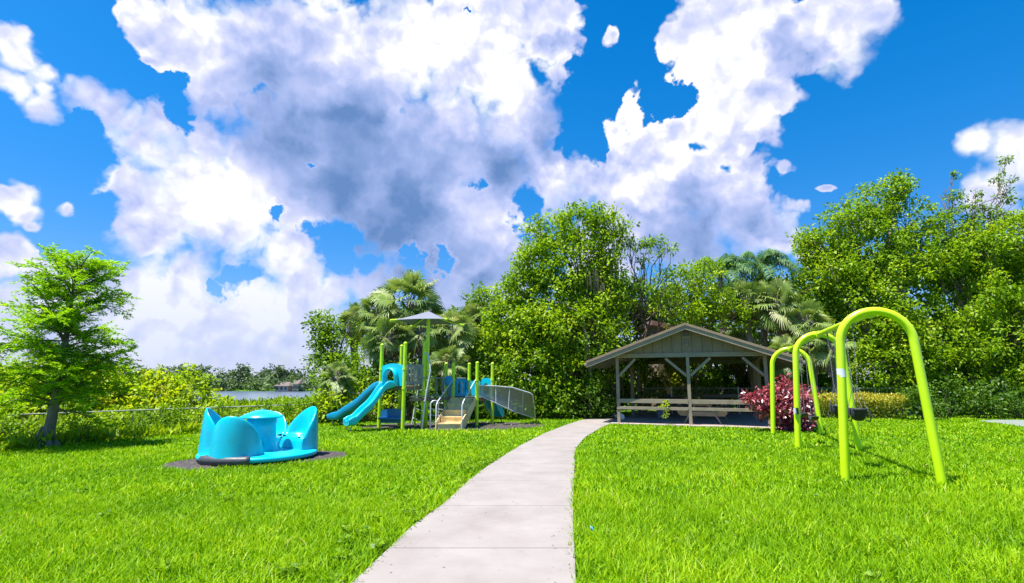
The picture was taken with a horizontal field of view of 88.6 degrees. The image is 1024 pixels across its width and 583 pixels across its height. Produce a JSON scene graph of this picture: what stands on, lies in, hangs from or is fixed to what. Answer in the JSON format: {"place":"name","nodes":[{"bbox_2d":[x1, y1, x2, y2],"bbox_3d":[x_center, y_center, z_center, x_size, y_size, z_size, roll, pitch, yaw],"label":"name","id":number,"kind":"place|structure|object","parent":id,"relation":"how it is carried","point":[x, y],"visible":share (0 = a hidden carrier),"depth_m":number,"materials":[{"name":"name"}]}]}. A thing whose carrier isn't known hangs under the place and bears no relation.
{"place":"outdoors","nodes":[
{"label":"outdoors","id":0,"kind":"place"},
{"bbox_2d":[40,391,395,408],"bbox_3d":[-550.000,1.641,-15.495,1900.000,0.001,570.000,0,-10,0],"label":"lake water","id":1,"kind":"structure","parent":0,"point":[249,395],"depth_m":163.62,"materials":[{"name":"blue liquid"}]},
{"bbox_2d":[352,415,616,582],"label":"path","id":2,"kind":"structure","parent":0,"point":[516,543],"depth_m":5.64,"materials":[{"name":"concrete"}]},
{"bbox_2d":[0,381,1023,582],"bbox_3d":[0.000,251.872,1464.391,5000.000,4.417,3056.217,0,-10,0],"label":"lawn ground","id":3,"kind":"structure","parent":0,"point":[417,407],"depth_m":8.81,"materials":[{"name":"green plant"}]},
{"bbox_2d":[0,412,39,448],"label":"bush","id":4,"kind":"object","parent":3,"relation":"on","point":[10,429],"visible":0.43,"depth_m":13.05,"materials":[{"name":"green plant"}]},
{"bbox_2d":[0,364,47,424],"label":"bank shrub","id":5,"kind":"object","parent":3,"relation":"on","point":[11,407],"visible":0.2,"depth_m":15.96,"materials":[{"name":"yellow plant"}]},
{"bbox_2d":[0,356,72,420],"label":"bank shrub","id":6,"kind":"object","parent":3,"relation":"on","point":[44,408],"visible":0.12,"depth_m":16.62,"materials":[{"name":"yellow plant"}]},
{"bbox_2d":[2,358,107,424],"bbox_3d":[-14.965,3.646,17.485,2.902,3.236,2.480,0,-10,0],"label":"bank shrub","id":7,"kind":"object","parent":3,"relation":"on","point":[95,399],"visible":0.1,"depth_m":17.28,"materials":[{"name":"green plant"}]},
{"bbox_2d":[39,412,103,444],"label":"bush","id":8,"kind":"object","parent":3,"relation":"on","point":[83,424],"visible":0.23,"depth_m":14.32,"materials":[{"name":"green plant"}]},
{"bbox_2d":[0,242,145,448],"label":"cypress tree","id":9,"kind":"object","parent":3,"relation":"on","point":[59,357],"visible":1,"depth_m":12.87,"materials":[{"name":"green plant"}]},
{"bbox_2d":[63,411,123,441],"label":"bush","id":10,"kind":"object","parent":3,"relation":"on","point":[94,424],"visible":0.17,"depth_m":14.78,"materials":[{"name":"green plant"}]},
{"bbox_2d":[5,407,197,426],"bbox_3d":[-12.273,4.152,15.388,0.068,1.375,5.614,-8,-12,38],"label":"chain link fence","id":11,"kind":"object","parent":3,"relation":"on","point":[142,410],"visible":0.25,"depth_m":15.85,"materials":[{"name":"metal"}]},
{"bbox_2d":[70,353,133,410],"bbox_3d":[-14.800,3.765,18.453,3.014,3.242,1.777,-2,-10,11],"label":"bank shrub","id":12,"kind":"object","parent":3,"relation":"on","point":[105,400],"visible":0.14,"depth_m":18.20,"materials":[{"name":"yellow plant"}]},
{"bbox_2d":[69,360,158,420],"bbox_3d":[-13.945,3.799,18.307,2.868,3.074,2.332,-3,-10,15],"label":"bank shrub","id":13,"kind":"object","parent":3,"relation":"on","point":[131,400],"visible":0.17,"depth_m":18.33,"materials":[{"name":"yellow plant"}]},
{"bbox_2d":[100,412,152,438],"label":"bush","id":14,"kind":"object","parent":3,"relation":"on","point":[142,423],"visible":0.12,"depth_m":15.42,"materials":[{"name":"green plant"}]},
{"bbox_2d":[115,368,179,412],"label":"bank shrub","id":15,"kind":"object","parent":3,"relation":"on","point":[148,384],"visible":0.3,"depth_m":19.46,"materials":[{"name":"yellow plant"}]},
{"bbox_2d":[124,401,185,432],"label":"bush","id":16,"kind":"object","parent":3,"relation":"on","point":[164,419],"visible":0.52,"depth_m":16.54,"materials":[{"name":"green plant"}]},
{"bbox_2d":[124,364,188,416],"bbox_3d":[-13.451,4.155,19.790,2.273,2.863,2.446,5,-11,-29],"label":"bank shrub","id":17,"kind":"object","parent":3,"relation":"on","point":[175,389],"visible":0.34,"depth_m":19.89,"materials":[{"name":"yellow plant"}]},
{"bbox_2d":[3,361,367,391],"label":"wood","id":18,"kind":"object","parent":3,"relation":"on","point":[259,379],"visible":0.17,"depth_m":227.67,"materials":[{"name":"green plant"}]},
{"bbox_2d":[153,362,219,415],"bbox_3d":[-13.051,4.304,21.001,2.443,2.977,2.226,0,-10,0],"label":"bank shrub","id":19,"kind":"object","parent":3,"relation":"on","point":[187,391],"visible":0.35,"depth_m":21.10,"materials":[{"name":"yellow plant"}]},
{"bbox_2d":[169,400,206,434],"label":"bush","id":20,"kind":"object","parent":3,"relation":"on","point":[199,414],"visible":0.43,"depth_m":17.06,"materials":[{"name":"green plant"}]},
{"bbox_2d":[0,393,397,451],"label":"ground cover","id":21,"kind":"object","parent":3,"relation":"on","point":[24,441],"visible":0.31,"depth_m":15.15,"materials":[{"name":"green plant"}]},
{"bbox_2d":[189,364,212,376],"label":"tree","id":22,"kind":"object","parent":3,"relation":"on","point":[205,369],"visible":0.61,"depth_m":226.47,"materials":[{"name":"green plant"}]},
{"bbox_2d":[191,384,235,414],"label":"bank shrub","id":23,"kind":"object","parent":3,"relation":"on","point":[208,393],"visible":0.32,"depth_m":21.39,"materials":[{"name":"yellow plant"}]},
{"bbox_2d":[203,398,245,417],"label":"bush","id":24,"kind":"object","parent":3,"relation":"on","point":[217,406],"visible":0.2,"depth_m":18.16,"materials":[{"name":"green plant"}]},
{"bbox_2d":[227,362,253,388],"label":"tree","id":25,"kind":"object","parent":3,"relation":"on","point":[242,372],"visible":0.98,"depth_m":228.93,"materials":[{"name":"green plant"}]},
{"bbox_2d":[196,404,310,419],"bbox_3d":[-9.067,4.784,19.102,0.068,1.375,4.418,-9,-13,41],"label":"chain link fence","id":26,"kind":"object","parent":3,"relation":"on","point":[245,406],"visible":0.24,"depth_m":18.57,"materials":[{"name":"metal"}]},
{"bbox_2d":[163,451,346,469],"bbox_3d":[-5.209,3.451,10.910,3.469,0.066,2.266,6,-11,-30],"label":"mulch bed","id":27,"kind":"object","parent":3,"relation":"on","point":[324,455],"visible":0.18,"depth_m":10.34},
{"bbox_2d":[195,406,317,465],"bbox_3d":[-5.291,2.966,11.021,2.320,1.048,2.339,0,-10,0],"label":"spinner ride","id":28,"kind":"object","parent":27,"relation":"on","point":[262,436],"visible":1,"depth_m":10.55,"materials":[{"name":"teal plastic"}]},
{"bbox_2d":[230,396,281,415],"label":"bush","id":29,"kind":"object","parent":3,"relation":"on","point":[264,407],"visible":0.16,"depth_m":19.11,"materials":[{"name":"green plant"}]},
{"bbox_2d":[271,365,289,380],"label":"tree","id":30,"kind":"object","parent":3,"relation":"on","point":[280,374],"visible":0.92,"depth_m":228.28,"materials":[{"name":"green plant"}]},
{"bbox_2d":[262,395,303,424],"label":"bush","id":31,"kind":"object","parent":3,"relation":"on","point":[286,403],"visible":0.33,"depth_m":19.80,"materials":[{"name":"green plant"}]},
{"bbox_2d":[274,382,292,390],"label":"lake house","id":32,"kind":"structure","parent":3,"relation":"on","point":[286,386],"depth_m":210.11,"materials":[{"name":"beige paint"}]},
{"bbox_2d":[292,380,305,390],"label":"lake house","id":33,"kind":"structure","parent":3,"relation":"on","point":[296,385],"depth_m":211.58,"materials":[{"name":"beige paint"}]},
{"bbox_2d":[294,392,328,423],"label":"bush","id":34,"kind":"object","parent":3,"relation":"on","point":[308,404],"visible":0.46,"depth_m":19.86,"materials":[{"name":"green plant"}]},
{"bbox_2d":[306,380,351,423],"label":"shrub","id":35,"kind":"object","parent":3,"relation":"on","point":[332,400],"visible":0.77,"depth_m":19.85,"materials":[{"name":"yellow plant"}]},
{"bbox_2d":[316,392,342,423],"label":"bush","id":36,"kind":"object","parent":3,"relation":"on","point":[334,409],"visible":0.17,"depth_m":19.98,"materials":[{"name":"green plant"}]},
{"bbox_2d":[299,308,370,402],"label":"leafy tree","id":37,"kind":"object","parent":3,"relation":"on","point":[326,337],"visible":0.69,"depth_m":23.61,"materials":[{"name":"green plant"}]},
{"bbox_2d":[317,357,357,421],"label":"fan palm","id":38,"kind":"object","parent":3,"relation":"on","point":[338,377],"visible":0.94,"depth_m":20.54,"materials":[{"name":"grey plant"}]},
{"bbox_2d":[313,364,377,405],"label":"shrub","id":39,"kind":"object","parent":3,"relation":"on","point":[359,376],"visible":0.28,"depth_m":21.52,"materials":[{"name":"green plant"}]},
{"bbox_2d":[336,302,369,402],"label":"fan palm","id":40,"kind":"object","parent":3,"relation":"on","point":[343,317],"visible":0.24,"depth_m":25.77,"materials":[{"name":"green plant"}]},
{"bbox_2d":[336,331,390,416],"bbox_3d":[-6.146,3.551,22.690,2.699,3.932,1.987,0,-10,0],"label":"shrub","id":41,"kind":"object","parent":3,"relation":"on","point":[348,362],"visible":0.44,"depth_m":22.47,"materials":[{"name":"green plant"}]},
{"bbox_2d":[341,377,396,421],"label":"shrub","id":42,"kind":"object","parent":3,"relation":"on","point":[386,401],"visible":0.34,"depth_m":20.70,"materials":[{"name":"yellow plant"}]},
{"bbox_2d":[344,291,400,414],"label":"fan palm","id":43,"kind":"object","parent":3,"relation":"on","point":[366,303],"visible":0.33,"depth_m":24.77,"materials":[{"name":"green plant"}]},
{"bbox_2d":[357,356,399,408],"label":"shrub","id":44,"kind":"object","parent":3,"relation":"on","point":[377,376],"visible":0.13,"depth_m":21.54,"materials":[{"name":"green plant"}]},
{"bbox_2d":[358,314,417,408],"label":"fan palm","id":45,"kind":"object","parent":3,"relation":"on","point":[383,324],"visible":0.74,"depth_m":22.43,"materials":[{"name":"green plant"}]},
{"bbox_2d":[368,267,444,415],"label":"fan palm","id":46,"kind":"object","parent":3,"relation":"on","point":[413,283],"visible":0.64,"depth_m":24.34,"materials":[{"name":"green plant"}]},
{"bbox_2d":[383,353,440,420],"bbox_3d":[-4.205,3.930,21.595,2.864,2.821,2.133,0,-10,0],"label":"shrub","id":47,"kind":"object","parent":3,"relation":"on","point":[409,392],"visible":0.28,"depth_m":21.29,"materials":[{"name":"green plant"}]},
{"bbox_2d":[394,309,444,417],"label":"fan palm","id":48,"kind":"object","parent":3,"relation":"on","point":[417,345],"visible":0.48,"depth_m":22.69,"materials":[{"name":"green plant"}]},
{"bbox_2d":[412,366,462,417],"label":"shrub","id":49,"kind":"object","parent":3,"relation":"on","point":[433,375],"visible":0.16,"depth_m":21.77,"materials":[{"name":"green plant"}]},
{"bbox_2d":[429,344,469,402],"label":"fan palm","id":50,"kind":"object","parent":3,"relation":"on","point":[436,361],"visible":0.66,"depth_m":21.65,"materials":[{"name":"green plant"}]},
{"bbox_2d":[361,422,544,429],"bbox_3d":[-2.049,4.809,18.914,6.605,0.058,3.643,0,-10,0],"label":"mulch bed","id":51,"kind":"object","parent":3,"relation":"on","point":[486,424],"visible":0.45,"depth_m":18.56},
{"bbox_2d":[327,311,535,430],"bbox_3d":[-2.544,2.811,18.984,7.972,4.125,3.358,2,-10,-13],"label":"play structure","id":52,"kind":"object","parent":51,"relation":"on","point":[454,414],"visible":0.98,"depth_m":18.36,"materials":[{"name":"paint"}]},
{"bbox_2d":[430,309,481,396],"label":"fan palm","id":53,"kind":"object","parent":3,"relation":"on","point":[469,330],"visible":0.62,"depth_m":23.07,"materials":[{"name":"green plant"}]},
{"bbox_2d":[449,301,488,414],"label":"fan palm","id":54,"kind":"object","parent":3,"relation":"on","point":[471,309],"visible":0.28,"depth_m":25.35,"materials":[{"name":"green plant"}]},
{"bbox_2d":[459,396,496,418],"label":"shrub","id":55,"kind":"object","parent":3,"relation":"on","point":[481,410],"visible":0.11,"depth_m":21.96,"materials":[{"name":"green plant"}]},
{"bbox_2d":[456,281,534,411],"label":"leafy tree","id":56,"kind":"object","parent":3,"relation":"on","point":[479,292],"visible":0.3,"depth_m":23.48,"materials":[{"name":"green plant"}]},
{"bbox_2d":[474,384,529,419],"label":"shrub","id":57,"kind":"object","parent":3,"relation":"on","point":[507,411],"visible":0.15,"depth_m":21.96,"materials":[{"name":"green plant"}]},
{"bbox_2d":[505,377,560,419],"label":"shrub","id":58,"kind":"object","parent":3,"relation":"on","point":[543,397],"visible":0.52,"depth_m":22.02,"materials":[{"name":"green plant"}]},
{"bbox_2d":[471,199,640,417],"bbox_3d":[2.492,0.667,24.837,8.402,10.871,6.284,8,-13,-39],"label":"leafy tree","id":59,"kind":"object","parent":3,"relation":"on","point":[567,333],"visible":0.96,"depth_m":24.02,"materials":[{"name":"green plant"}]},
{"bbox_2d":[535,370,586,419],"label":"shrub","id":60,"kind":"object","parent":3,"relation":"on","point":[567,411],"visible":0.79,"depth_m":22.09,"materials":[{"name":"green plant"}]},
{"bbox_2d":[567,375,623,418],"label":"shrub","id":61,"kind":"object","parent":3,"relation":"on","point":[596,409],"visible":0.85,"depth_m":22.16,"materials":[{"name":"green plant"}]},
{"bbox_2d":[587,371,643,414],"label":"shrub","id":62,"kind":"object","parent":3,"relation":"on","point":[627,391],"visible":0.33,"depth_m":24.30,"materials":[{"name":"green plant"}]},
{"bbox_2d":[584,233,688,406],"bbox_3d":[6.685,1.563,26.134,4.387,9.084,8.043,-7,-12,34],"label":"leafy tree","id":63,"kind":"object","parent":3,"relation":"on","point":[644,245],"visible":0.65,"depth_m":25.62,"materials":[{"name":"green plant"}]},
{"bbox_2d":[614,360,668,411],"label":"shrub","id":64,"kind":"object","parent":3,"relation":"on","point":[647,386],"visible":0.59,"depth_m":26.70,"materials":[{"name":"green plant"}]},
{"bbox_2d":[638,320,687,410],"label":"tree","id":65,"kind":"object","parent":3,"relation":"on","point":[654,325],"depth_m":28.13,"materials":[{"name":"green plant"}]},
{"bbox_2d":[643,363,703,411],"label":"shrub","id":66,"kind":"object","parent":3,"relation":"on","point":[666,383],"visible":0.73,"depth_m":26.77,"materials":[{"name":"green plant"}]},
{"bbox_2d":[364,239,1023,410],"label":"deep wood","id":67,"kind":"object","parent":3,"relation":"on","point":[757,335],"visible":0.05,"depth_m":31.70,"materials":[{"name":"green plant"}]},
{"bbox_2d":[584,323,805,428],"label":"picnic pavilion","id":68,"kind":"structure","parent":3,"relation":"on","point":[686,344],"depth_m":19.46,"materials":[{"name":"wood"}]},
{"bbox_2d":[656,410,668,417],"bbox_3d":[6.374,5.174,22.223,0.480,0.353,0.340,0,-10,0],"label":"storage bin","id":69,"kind":"object","parent":68,"relation":"on","point":[660,413],"visible":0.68,"depth_m":22.08,"materials":[{"name":"blue plastic"}]},
{"bbox_2d":[658,400,669,417],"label":"weed","id":70,"kind":"object","parent":68,"relation":"attached to","point":[663,401],"visible":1,"depth_m":19.00,"materials":[{"name":"green plant"}]},
{"bbox_2d":[653,397,696,406],"bbox_3d":[7.463,5.257,23.958,1.720,0.790,2.300,-4,-10,22],"label":"picnic table","id":71,"kind":"object","parent":68,"relation":"on","point":[663,405],"visible":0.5,"depth_m":24.52,"materials":[{"name":"grey wood"}]},
{"bbox_2d":[677,404,726,423],"bbox_3d":[7.341,4.619,20.203,1.720,0.790,2.300,-4,-10,21],"label":"picnic table","id":72,"kind":"object","parent":68,"relation":"on","point":[704,413],"visible":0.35,"depth_m":19.33,"materials":[{"name":"grey wood"}]},
{"bbox_2d":[688,398,731,418],"bbox_3d":[8.495,5.029,22.617,1.720,0.790,2.300,-3,-10,19],"label":"picnic table","id":73,"kind":"object","parent":68,"relation":"on","point":[724,406],"visible":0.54,"depth_m":23.13,"materials":[{"name":"grey wood"}]},
{"bbox_2d":[646,256,760,391],"bbox_3d":[9.492,2.639,28.787,5.463,7.853,9.330,0,-10,0],"label":"leafy tree","id":74,"kind":"object","parent":3,"relation":"on","point":[713,307],"visible":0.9,"depth_m":25.83,"materials":[{"name":"green plant"}]},
{"bbox_2d":[674,364,738,405],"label":"shrub","id":75,"kind":"object","parent":3,"relation":"on","point":[705,384],"visible":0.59,"depth_m":26.64,"materials":[{"name":"green plant"}]},
{"bbox_2d":[684,253,762,404],"bbox_3d":[11.607,2.164,28.402,4.126,8.670,4.269,0,-10,0],"label":"queen palm","id":76,"kind":"object","parent":3,"relation":"on","point":[731,259],"visible":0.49,"depth_m":28.48,"materials":[{"name":"green plant"}]},
{"bbox_2d":[703,363,763,412],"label":"shrub","id":77,"kind":"object","parent":3,"relation":"on","point":[743,382],"visible":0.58,"depth_m":26.70,"materials":[{"name":"green plant"}]},
{"bbox_2d":[718,326,764,407],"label":"fan palm","id":78,"kind":"object","parent":3,"relation":"on","point":[740,367],"visible":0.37,"depth_m":27.03,"materials":[{"name":"green plant"}]},
{"bbox_2d":[540,386,943,414],"bbox_3d":[10.857,5.273,25.109,19.010,1.425,0.068,-1,-10,4],"label":"chain link fence","id":79,"kind":"object","parent":3,"relation":"on","point":[738,388],"visible":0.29,"depth_m":25.21,"materials":[{"name":"metal"}]},
{"bbox_2d":[719,277,774,390],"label":"fan palm","id":80,"kind":"object","parent":3,"relation":"on","point":[743,288],"visible":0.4,"depth_m":26.41,"materials":[{"name":"green plant"}]},
{"bbox_2d":[727,248,802,399],"bbox_3d":[13.561,2.020,28.022,4.044,8.826,4.422,0,-10,0],"label":"queen palm","id":81,"kind":"object","parent":3,"relation":"on","point":[766,259],"visible":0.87,"depth_m":28.03,"materials":[{"name":"green plant"}]},
{"bbox_2d":[751,276,805,385],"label":"fan palm","id":82,"kind":"object","parent":3,"relation":"on","point":[782,291],"visible":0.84,"depth_m":25.75,"materials":[{"name":"green plant"}]},
{"bbox_2d":[739,373,825,432],"bbox_3d":[8.825,3.727,17.004,2.699,2.126,1.741,4,-10,-21],"label":"copper leaf bush","id":83,"kind":"object","parent":3,"relation":"on","point":[785,412],"visible":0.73,"depth_m":16.87,"materials":[{"name":"red plant"}]},
{"bbox_2d":[763,334,809,403],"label":"fan palm","id":84,"kind":"object","parent":3,"relation":"on","point":[779,342],"visible":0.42,"depth_m":24.11,"materials":[{"name":"green plant"}]},
{"bbox_2d":[737,264,842,340],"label":"leafy tree","id":85,"kind":"object","parent":3,"relation":"on","point":[805,296],"visible":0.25,"depth_m":27.62,"materials":[{"name":"green plant"}]},
{"bbox_2d":[781,299,834,393],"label":"fan palm","id":86,"kind":"object","parent":3,"relation":"on","point":[810,309],"visible":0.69,"depth_m":24.77,"materials":[{"name":"green plant"}]},
{"bbox_2d":[792,360,826,390],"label":"shrub","id":87,"kind":"object","parent":3,"relation":"on","point":[805,379],"visible":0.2,"depth_m":27.55,"materials":[{"name":"green plant"}]},
{"bbox_2d":[806,322,860,393],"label":"fan palm","id":88,"kind":"object","parent":3,"relation":"on","point":[817,355],"visible":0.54,"depth_m":23.70,"materials":[{"name":"green plant"}]},
{"bbox_2d":[770,307,946,485],"bbox_3d":[7.358,2.331,12.408,1.446,2.872,8.387,-3,-10,18],"label":"swing frame","id":89,"kind":"object","parent":3,"relation":"on","point":[844,386],"visible":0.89,"depth_m":8.75,"materials":[{"name":"paint"}]},
{"bbox_2d":[799,350,807,416],"bbox_3d":[8.244,2.557,15.017,0.160,2.012,0.578,-3,-10,19],"label":"belt swing","id":90,"kind":"object","parent":89,"relation":"hanging from","point":[804,414],"visible":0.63,"depth_m":14.73,"materials":[{"name":"metal"}]},
{"bbox_2d":[804,342,818,419],"bbox_3d":[7.804,2.320,13.751,0.160,2.055,0.578,-3,-10,19],"label":"belt swing","id":91,"kind":"object","parent":89,"relation":"hanging from","point":[815,417],"visible":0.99,"depth_m":13.57,"materials":[{"name":"metal"}]},
{"bbox_2d":[826,331,848,416],"bbox_3d":[6.967,1.759,11.341,0.320,1.856,0.578,-3,-10,18],"label":"bucket swing","id":92,"kind":"object","parent":89,"relation":"hanging from","point":[834,409],"visible":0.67,"depth_m":11.21,"materials":[{"name":"metal"}]},
{"bbox_2d":[845,324,870,421],"bbox_3d":[6.517,1.527,10.020,0.320,1.869,0.578,-3,-10,18],"label":"bucket swing","id":93,"kind":"object","parent":89,"relation":"hanging from","point":[858,414],"visible":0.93,"depth_m":9.80,"materials":[{"name":"metal"}]},
{"bbox_2d":[808,391,914,418],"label":"golden hedge","id":94,"kind":"object","parent":3,"relation":"on","point":[880,403],"visible":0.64,"depth_m":22.32,"materials":[{"name":"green plant"}]},
{"bbox_2d":[785,167,963,414],"bbox_3d":[19.362,-0.290,26.937,8.588,13.008,5.774,0,-10,0],"label":"leafy tree","id":95,"kind":"object","parent":3,"relation":"on","point":[848,267],"visible":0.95,"depth_m":26.43,"materials":[{"name":"green plant"}]},
{"bbox_2d":[894,380,940,419],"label":"shrub","id":96,"kind":"object","parent":3,"relation":"on","point":[913,393],"visible":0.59,"depth_m":21.82,"materials":[{"name":"green plant"}]},
{"bbox_2d":[921,169,979,412],"bbox_3d":[22.986,-0.185,27.309,3.124,12.925,2.191,0,-10,0],"label":"slender tree","id":97,"kind":"object","parent":3,"relation":"on","point":[952,197],"visible":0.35,"depth_m":27.83,"materials":[{"name":"green plant"}]},
{"bbox_2d":[931,375,971,417],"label":"shrub","id":98,"kind":"object","parent":3,"relation":"on","point":[946,405],"visible":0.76,"depth_m":22.73,"materials":[{"name":"green plant"}]},
{"bbox_2d":[885,206,1023,415],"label":"leafy tree","id":99,"kind":"object","parent":3,"relation":"on","point":[984,322],"visible":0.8,"depth_m":25.42,"materials":[{"name":"green plant"}]},
{"bbox_2d":[950,379,1011,418],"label":"shrub","id":100,"kind":"object","parent":3,"relation":"on","point":[977,403],"visible":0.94,"depth_m":22.22,"materials":[{"name":"green plant"}]},
{"bbox_2d":[957,188,1008,409],"bbox_3d":[24.277,0.295,27.226,3.209,11.951,2.169,0,-10,0],"label":"slender tree","id":101,"kind":"object","parent":3,"relation":"on","point":[978,209],"visible":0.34,"depth_m":27.63,"materials":[{"name":"green plant"}]},
{"bbox_2d":[981,154,1023,409],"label":"slender tree","id":102,"kind":"object","parent":3,"relation":"on","point":[999,184],"visible":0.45,"depth_m":27.90,"materials":[{"name":"green plant"}]},
{"bbox_2d":[982,374,1023,418],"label":"shrub","id":103,"kind":"object","parent":3,"relation":"on","point":[1014,408],"visible":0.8,"depth_m":22.29,"materials":[{"name":"green plant"}]},
{"bbox_2d":[982,420,1023,425],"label":"concrete pad","id":104,"kind":"object","parent":3,"relation":"on","point":[1017,422],"visible":0.55,"depth_m":20.52,"materials":[{"name":"white concrete"}]},
{"bbox_2d":[0,0,1023,380],"label":"sky","id":105,"kind":"structure","parent":0,"point":[257,166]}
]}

